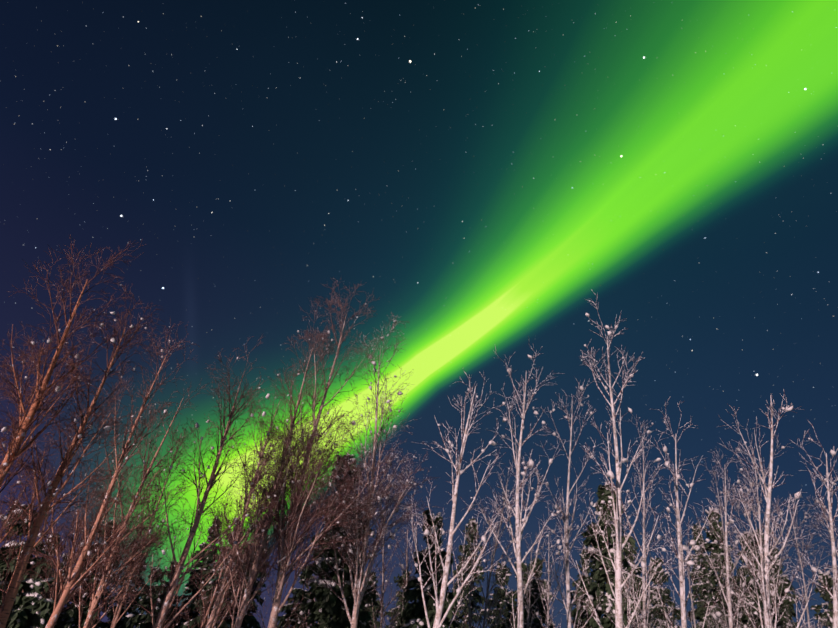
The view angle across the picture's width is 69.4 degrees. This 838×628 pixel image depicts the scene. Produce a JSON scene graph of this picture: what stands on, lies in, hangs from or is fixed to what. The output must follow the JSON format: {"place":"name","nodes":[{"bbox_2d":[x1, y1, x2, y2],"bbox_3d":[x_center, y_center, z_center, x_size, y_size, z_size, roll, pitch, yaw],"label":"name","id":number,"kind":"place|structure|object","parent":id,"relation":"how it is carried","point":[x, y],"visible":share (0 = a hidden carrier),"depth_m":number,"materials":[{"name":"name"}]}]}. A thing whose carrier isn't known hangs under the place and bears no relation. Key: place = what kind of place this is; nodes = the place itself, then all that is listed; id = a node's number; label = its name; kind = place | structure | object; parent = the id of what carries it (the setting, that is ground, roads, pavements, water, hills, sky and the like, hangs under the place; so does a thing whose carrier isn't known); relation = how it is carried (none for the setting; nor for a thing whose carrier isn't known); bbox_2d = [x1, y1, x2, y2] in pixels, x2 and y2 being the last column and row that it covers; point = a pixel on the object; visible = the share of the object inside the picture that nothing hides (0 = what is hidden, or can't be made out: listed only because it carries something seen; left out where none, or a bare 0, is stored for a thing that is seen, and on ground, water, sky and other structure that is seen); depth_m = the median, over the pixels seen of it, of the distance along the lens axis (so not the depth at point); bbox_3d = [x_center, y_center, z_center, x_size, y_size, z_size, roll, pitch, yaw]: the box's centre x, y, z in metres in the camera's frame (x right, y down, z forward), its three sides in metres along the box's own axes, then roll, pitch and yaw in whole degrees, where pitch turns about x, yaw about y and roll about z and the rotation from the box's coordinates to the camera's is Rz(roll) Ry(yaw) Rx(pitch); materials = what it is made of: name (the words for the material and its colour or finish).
{"place":"outdoors","nodes":[
{"label":"outdoors","id":0,"kind":"place"},
{"bbox_2d":[0,0,837,627],"label":"sky","id":1,"kind":"structure","parent":0,"point":[482,168],"materials":[{"name":"blue"}]},
{"bbox_3d":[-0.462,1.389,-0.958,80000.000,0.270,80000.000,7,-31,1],"label":"snowy ground","id":2,"kind":"object","parent":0,"visible":0},
{"bbox_2d":[0,469,52,557],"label":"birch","id":3,"kind":"object","parent":2,"relation":"on","point":[10,512],"visible":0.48,"depth_m":15.84,"materials":[{"name":"brown plant"}]},
{"bbox_2d":[0,500,53,627],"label":"spruce","id":4,"kind":"object","parent":2,"relation":"on","point":[32,608],"visible":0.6,"depth_m":16.18,"materials":[{"name":"green plant"}]},
{"bbox_2d":[10,457,80,599],"bbox_3d":[-12.368,7.888,19.617,2.054,7.416,2.409,7,-31,1],"label":"birch","id":5,"kind":"object","parent":2,"relation":"on","point":[54,525],"visible":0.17,"depth_m":20.46,"materials":[{"name":"brown plant"}]},
{"bbox_2d":[26,533,64,627],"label":"spruce","id":6,"kind":"object","parent":2,"relation":"on","point":[47,552],"visible":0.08,"depth_m":30.11,"materials":[{"name":"plant"}]},
{"bbox_2d":[42,553,70,619],"bbox_3d":[-23.027,18.410,37.921,2.783,6.352,3.354,7,-31,1],"label":"spruce","id":7,"kind":"object","parent":2,"relation":"on","point":[63,571],"visible":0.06,"depth_m":38.96,"materials":[{"name":"plant"}]},
{"bbox_2d":[0,234,145,573],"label":"bare tree","id":8,"kind":"object","parent":2,"relation":"on","point":[14,452],"visible":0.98,"depth_m":9.76,"materials":[{"name":"brown plant"}]},
{"bbox_2d":[42,468,113,611],"bbox_3d":[-11.997,8.787,20.791,1.886,7.206,2.442,7,-31,1],"label":"birch","id":9,"kind":"object","parent":2,"relation":"on","point":[66,570],"visible":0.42,"depth_m":20.83,"materials":[{"name":"brown plant"}]},
{"bbox_2d":[0,283,163,627],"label":"bare tree","id":10,"kind":"object","parent":2,"relation":"on","point":[9,597],"visible":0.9,"depth_m":9.98,"materials":[{"name":"brown plant"}]},
{"bbox_2d":[41,460,132,598],"bbox_3d":[-14.213,10.144,24.962,2.543,8.746,2.422,-17,-39,35],"label":"birch","id":11,"kind":"object","parent":2,"relation":"on","point":[116,485],"visible":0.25,"depth_m":25.58,"materials":[{"name":"brown plant"}]},
{"bbox_2d":[54,520,120,627],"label":"spruce","id":12,"kind":"object","parent":2,"relation":"on","point":[70,616],"visible":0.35,"depth_m":30.47,"materials":[{"name":"plant"}]},
{"bbox_2d":[3,319,199,627],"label":"bare tree","id":13,"kind":"object","parent":2,"relation":"on","point":[65,596],"visible":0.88,"depth_m":11.95,"materials":[{"name":"brown plant"}]},
{"bbox_2d":[103,558,146,627],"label":"spruce","id":14,"kind":"object","parent":2,"relation":"on","point":[120,624],"visible":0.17,"depth_m":33.73,"materials":[{"name":"plant"}]},
{"bbox_2d":[56,379,207,627],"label":"bare tree","id":15,"kind":"object","parent":2,"relation":"on","point":[101,587],"visible":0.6,"depth_m":12.91,"materials":[{"name":"brown plant"}]},
{"bbox_2d":[108,443,171,627],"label":"birch","id":16,"kind":"object","parent":2,"relation":"on","point":[118,605],"visible":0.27,"depth_m":26.41,"materials":[{"name":"brown plant"}]},
{"bbox_2d":[124,566,166,627],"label":"spruce","id":17,"kind":"object","parent":2,"relation":"on","point":[144,620],"visible":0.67,"depth_m":26.51,"materials":[{"name":"green plant"}]},
{"bbox_2d":[131,561,182,627],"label":"spruce","id":18,"kind":"object","parent":2,"relation":"on","point":[167,585],"visible":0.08,"depth_m":36.78,"materials":[{"name":"plant"}]},
{"bbox_2d":[109,418,205,627],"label":"birch","id":19,"kind":"object","parent":2,"relation":"on","point":[151,519],"visible":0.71,"depth_m":22.66,"materials":[{"name":"brown plant"}]},
{"bbox_2d":[141,522,213,627],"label":"birch","id":20,"kind":"object","parent":2,"relation":"on","point":[174,598],"visible":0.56,"depth_m":19.81,"materials":[{"name":"brown plant"}]},
{"bbox_2d":[109,336,284,627],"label":"bare tree","id":21,"kind":"object","parent":2,"relation":"on","point":[176,579],"visible":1,"depth_m":11.99,"materials":[{"name":"brown plant"}]},
{"bbox_2d":[172,518,222,627],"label":"spruce","id":22,"kind":"object","parent":2,"relation":"on","point":[194,591],"visible":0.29,"depth_m":38.44,"materials":[{"name":"green plant"}]},
{"bbox_2d":[180,531,244,627],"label":"birch","id":23,"kind":"object","parent":2,"relation":"on","point":[203,625],"visible":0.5,"depth_m":18.92,"materials":[{"name":"brown plant"}]},
{"bbox_2d":[180,518,247,627],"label":"spruce","id":24,"kind":"object","parent":2,"relation":"on","point":[192,621],"visible":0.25,"depth_m":32.75,"materials":[{"name":"green plant"}]},
{"bbox_2d":[190,487,261,627],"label":"birch","id":25,"kind":"object","parent":2,"relation":"on","point":[222,603],"visible":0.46,"depth_m":19.15,"materials":[{"name":"brown plant"}]},
{"bbox_2d":[226,523,268,627],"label":"spruce","id":26,"kind":"object","parent":2,"relation":"on","point":[252,621],"visible":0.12,"depth_m":40.93,"materials":[{"name":"green plant"}]},
{"bbox_2d":[196,378,307,627],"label":"birch","id":27,"kind":"object","parent":2,"relation":"on","point":[224,585],"visible":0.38,"depth_m":14.87,"materials":[{"name":"brown plant"}]},
{"bbox_2d":[249,533,304,627],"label":"birch","id":28,"kind":"object","parent":2,"relation":"on","point":[260,611],"visible":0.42,"depth_m":20.82,"materials":[{"name":"brown plant"}]},
{"bbox_2d":[205,297,362,627],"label":"bare tree","id":29,"kind":"object","parent":2,"relation":"on","point":[243,605],"visible":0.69,"depth_m":13.85,"materials":[{"name":"brown plant"}]},
{"bbox_2d":[277,565,314,627],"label":"spruce","id":30,"kind":"object","parent":2,"relation":"on","point":[300,593],"visible":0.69,"depth_m":34.40,"materials":[{"name":"green plant"}]},
{"bbox_2d":[290,488,332,626],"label":"birch","id":31,"kind":"object","parent":2,"relation":"on","point":[301,612],"visible":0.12,"depth_m":19.25,"materials":[{"name":"brown plant"}]},
{"bbox_2d":[238,278,390,627],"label":"bare tree","id":32,"kind":"object","parent":2,"relation":"on","point":[284,566],"visible":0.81,"depth_m":14.13,"materials":[{"name":"brown plant"}]},
{"bbox_2d":[302,487,372,622],"bbox_3d":[-2.736,9.126,19.881,2.525,8.042,2.199,7,-31,1],"label":"birch","id":33,"kind":"object","parent":2,"relation":"on","point":[314,578],"visible":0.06,"depth_m":19.90,"materials":[{"name":"brown plant"}]},
{"bbox_2d":[302,454,376,627],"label":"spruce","id":34,"kind":"object","parent":2,"relation":"on","point":[326,608],"visible":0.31,"depth_m":16.42,"materials":[{"name":"plant"}]},
{"bbox_2d":[293,315,440,627],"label":"bare tree","id":35,"kind":"object","parent":2,"relation":"on","point":[359,587],"visible":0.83,"depth_m":15.38,"materials":[{"name":"brown plant"}]},
{"bbox_2d":[360,570,383,627],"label":"spruce","id":36,"kind":"object","parent":2,"relation":"on","point":[375,607],"visible":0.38,"depth_m":32.34,"materials":[{"name":"green plant"}]},
{"bbox_2d":[364,503,412,627],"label":"birch","id":37,"kind":"object","parent":2,"relation":"on","point":[382,589],"visible":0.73,"depth_m":21.73,"materials":[{"name":"brown plant"}]},
{"bbox_2d":[384,569,411,627],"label":"spruce","id":38,"kind":"object","parent":2,"relation":"on","point":[400,580],"visible":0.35,"depth_m":38.50,"materials":[{"name":"green plant"}]},
{"bbox_2d":[381,519,422,627],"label":"conifer tree","id":39,"kind":"object","parent":2,"relation":"on","point":[406,560],"visible":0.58,"depth_m":22.40,"materials":[{"name":"brown plant"}]},
{"bbox_2d":[398,510,459,627],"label":"spruce","id":40,"kind":"object","parent":2,"relation":"on","point":[413,615],"visible":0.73,"depth_m":17.06,"materials":[{"name":"green plant"}]},
{"bbox_2d":[445,549,468,627],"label":"conifer tree","id":41,"kind":"object","parent":2,"relation":"on","point":[454,591],"visible":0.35,"depth_m":25.97,"materials":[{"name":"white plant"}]},
{"bbox_2d":[400,367,530,627],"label":"birch","id":42,"kind":"object","parent":2,"relation":"on","point":[438,622],"visible":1,"depth_m":13.23,"materials":[{"name":"white plant"}]},
{"bbox_2d":[452,516,485,627],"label":"spruce","id":43,"kind":"object","parent":2,"relation":"on","point":[478,597],"visible":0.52,"depth_m":37.49,"materials":[{"name":"green plant"}]},
{"bbox_2d":[454,519,490,627],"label":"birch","id":44,"kind":"object","parent":2,"relation":"on","point":[469,606],"visible":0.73,"depth_m":21.94,"materials":[{"name":"grey plant"}]},
{"bbox_2d":[452,450,524,627],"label":"birch","id":45,"kind":"object","parent":2,"relation":"on","point":[485,613],"visible":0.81,"depth_m":22.17,"materials":[{"name":"white plant"}]},
{"bbox_2d":[480,561,517,627],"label":"spruce","id":46,"kind":"object","parent":2,"relation":"on","point":[501,602],"visible":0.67,"depth_m":29.49,"materials":[{"name":"green plant"}]},
{"bbox_2d":[459,336,575,627],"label":"birch","id":47,"kind":"object","parent":2,"relation":"on","point":[519,527],"visible":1,"depth_m":14.45,"materials":[{"name":"white plant"}]},
{"bbox_2d":[509,561,537,627],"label":"spruce","id":48,"kind":"object","parent":2,"relation":"on","point":[524,576],"visible":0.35,"depth_m":33.53,"materials":[{"name":"green plant"}]},
{"bbox_2d":[496,533,558,627],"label":"birch","id":49,"kind":"object","parent":2,"relation":"on","point":[527,605],"visible":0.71,"depth_m":27.62,"materials":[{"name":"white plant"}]},
{"bbox_2d":[523,558,554,627],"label":"spruce","id":50,"kind":"object","parent":2,"relation":"on","point":[535,589],"visible":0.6,"depth_m":35.45,"materials":[{"name":"green plant"}]},
{"bbox_2d":[529,527,577,627],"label":"birch","id":51,"kind":"object","parent":2,"relation":"on","point":[548,587],"visible":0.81,"depth_m":18.86,"materials":[{"name":"white plant"}]},
{"bbox_2d":[533,376,614,627],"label":"birch","id":52,"kind":"object","parent":2,"relation":"on","point":[568,601],"visible":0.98,"depth_m":16.68,"materials":[{"name":"white plant"}]},
{"bbox_2d":[570,546,600,627],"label":"spruce","id":53,"kind":"object","parent":2,"relation":"on","point":[588,570],"visible":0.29,"depth_m":41.95,"materials":[{"name":"green plant"}]},
{"bbox_2d":[575,512,612,624],"bbox_3d":[5.372,9.397,17.633,1.727,7.141,1.587,7,-31,1],"label":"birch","id":54,"kind":"object","parent":2,"relation":"on","point":[586,573],"visible":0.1,"depth_m":19.07,"materials":[{"name":"grey plant"}]},
{"bbox_2d":[572,482,649,627],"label":"spruce","id":55,"kind":"object","parent":2,"relation":"on","point":[599,576],"visible":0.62,"depth_m":17.52,"materials":[{"name":"green plant"}]},
{"bbox_2d":[558,289,699,627],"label":"birch","id":56,"kind":"object","parent":2,"relation":"on","point":[619,584],"visible":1,"depth_m":12.97,"materials":[{"name":"white plant"}]},
{"bbox_2d":[610,490,661,627],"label":"birch","id":57,"kind":"object","parent":2,"relation":"on","point":[652,615],"visible":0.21,"depth_m":17.51,"materials":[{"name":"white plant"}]},
{"bbox_2d":[623,534,651,627],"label":"spruce","id":58,"kind":"object","parent":2,"relation":"on","point":[628,554],"visible":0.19,"depth_m":34.80,"materials":[{"name":"green plant"}]},
{"bbox_2d":[598,416,677,627],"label":"birch","id":59,"kind":"object","parent":2,"relation":"on","point":[645,607],"visible":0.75,"depth_m":16.71,"materials":[{"name":"white plant"}]},
{"bbox_2d":[636,556,680,627],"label":"spruce","id":60,"kind":"object","parent":2,"relation":"on","point":[664,596],"visible":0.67,"depth_m":30.60,"materials":[{"name":"green plant"}]},
{"bbox_2d":[639,399,732,627],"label":"birch","id":61,"kind":"object","parent":2,"relation":"on","point":[679,534],"visible":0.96,"depth_m":14.03,"materials":[{"name":"white plant"}]},
{"bbox_2d":[660,520,714,627],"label":"birch","id":62,"kind":"object","parent":2,"relation":"on","point":[691,606],"visible":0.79,"depth_m":21.37,"materials":[{"name":"white plant"}]},
{"bbox_2d":[688,524,719,627],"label":"spruce","id":63,"kind":"object","parent":2,"relation":"on","point":[699,613],"visible":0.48,"depth_m":38.15,"materials":[{"name":"green plant"}]},
{"bbox_2d":[699,507,753,627],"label":"spruce","id":64,"kind":"object","parent":2,"relation":"on","point":[716,549],"visible":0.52,"depth_m":32.17,"materials":[{"name":"green plant"}]},
{"bbox_2d":[697,449,761,627],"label":"birch","id":65,"kind":"object","parent":2,"relation":"on","point":[717,570],"visible":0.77,"depth_m":24.68,"materials":[{"name":"white plant"}]},
{"bbox_2d":[677,441,783,627],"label":"birch","id":66,"kind":"object","parent":2,"relation":"on","point":[716,615],"visible":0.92,"depth_m":15.93,"materials":[{"name":"white plant"}]},
{"bbox_2d":[723,529,774,627],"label":"spruce","id":67,"kind":"object","parent":2,"relation":"on","point":[744,618],"visible":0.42,"depth_m":25.22,"materials":[{"name":"green plant"}]},
{"bbox_2d":[724,477,793,627],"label":"birch","id":68,"kind":"object","parent":2,"relation":"on","point":[745,514],"visible":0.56,"depth_m":23.93,"materials":[{"name":"white plant"}]},
{"bbox_2d":[721,419,800,627],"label":"birch","id":69,"kind":"object","parent":2,"relation":"on","point":[758,512],"visible":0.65,"depth_m":18.40,"materials":[{"name":"white plant"}]},
{"bbox_2d":[707,389,833,627],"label":"birch","id":70,"kind":"object","parent":2,"relation":"on","point":[765,576],"visible":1,"depth_m":12.24,"materials":[{"name":"white plant"}]},
{"bbox_2d":[752,529,792,627],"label":"spruce","id":71,"kind":"object","parent":2,"relation":"on","point":[784,618],"visible":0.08,"depth_m":34.35,"materials":[{"name":"green plant"}]},
{"bbox_2d":[769,545,801,627],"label":"spruce","id":72,"kind":"object","parent":2,"relation":"on","point":[790,602],"visible":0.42,"depth_m":34.19,"materials":[{"name":"green plant"}]},
{"bbox_2d":[770,492,832,627],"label":"birch","id":73,"kind":"object","parent":2,"relation":"on","point":[805,589],"visible":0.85,"depth_m":24.69,"materials":[{"name":"white plant"}]},
{"bbox_2d":[779,419,837,627],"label":"birch","id":74,"kind":"object","parent":2,"relation":"on","point":[834,620],"visible":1,"depth_m":12.88,"materials":[{"name":"white plant"}]},
{"bbox_2d":[802,497,837,594],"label":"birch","id":75,"kind":"object","parent":2,"relation":"on","point":[817,519],"visible":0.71,"depth_m":23.91,"materials":[{"name":"white plant"}]},
{"bbox_2d":[811,569,832,627],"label":"spruce","id":76,"kind":"object","parent":2,"relation":"on","point":[827,597],"visible":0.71,"depth_m":29.68,"materials":[{"name":"green plant"}]}
]}

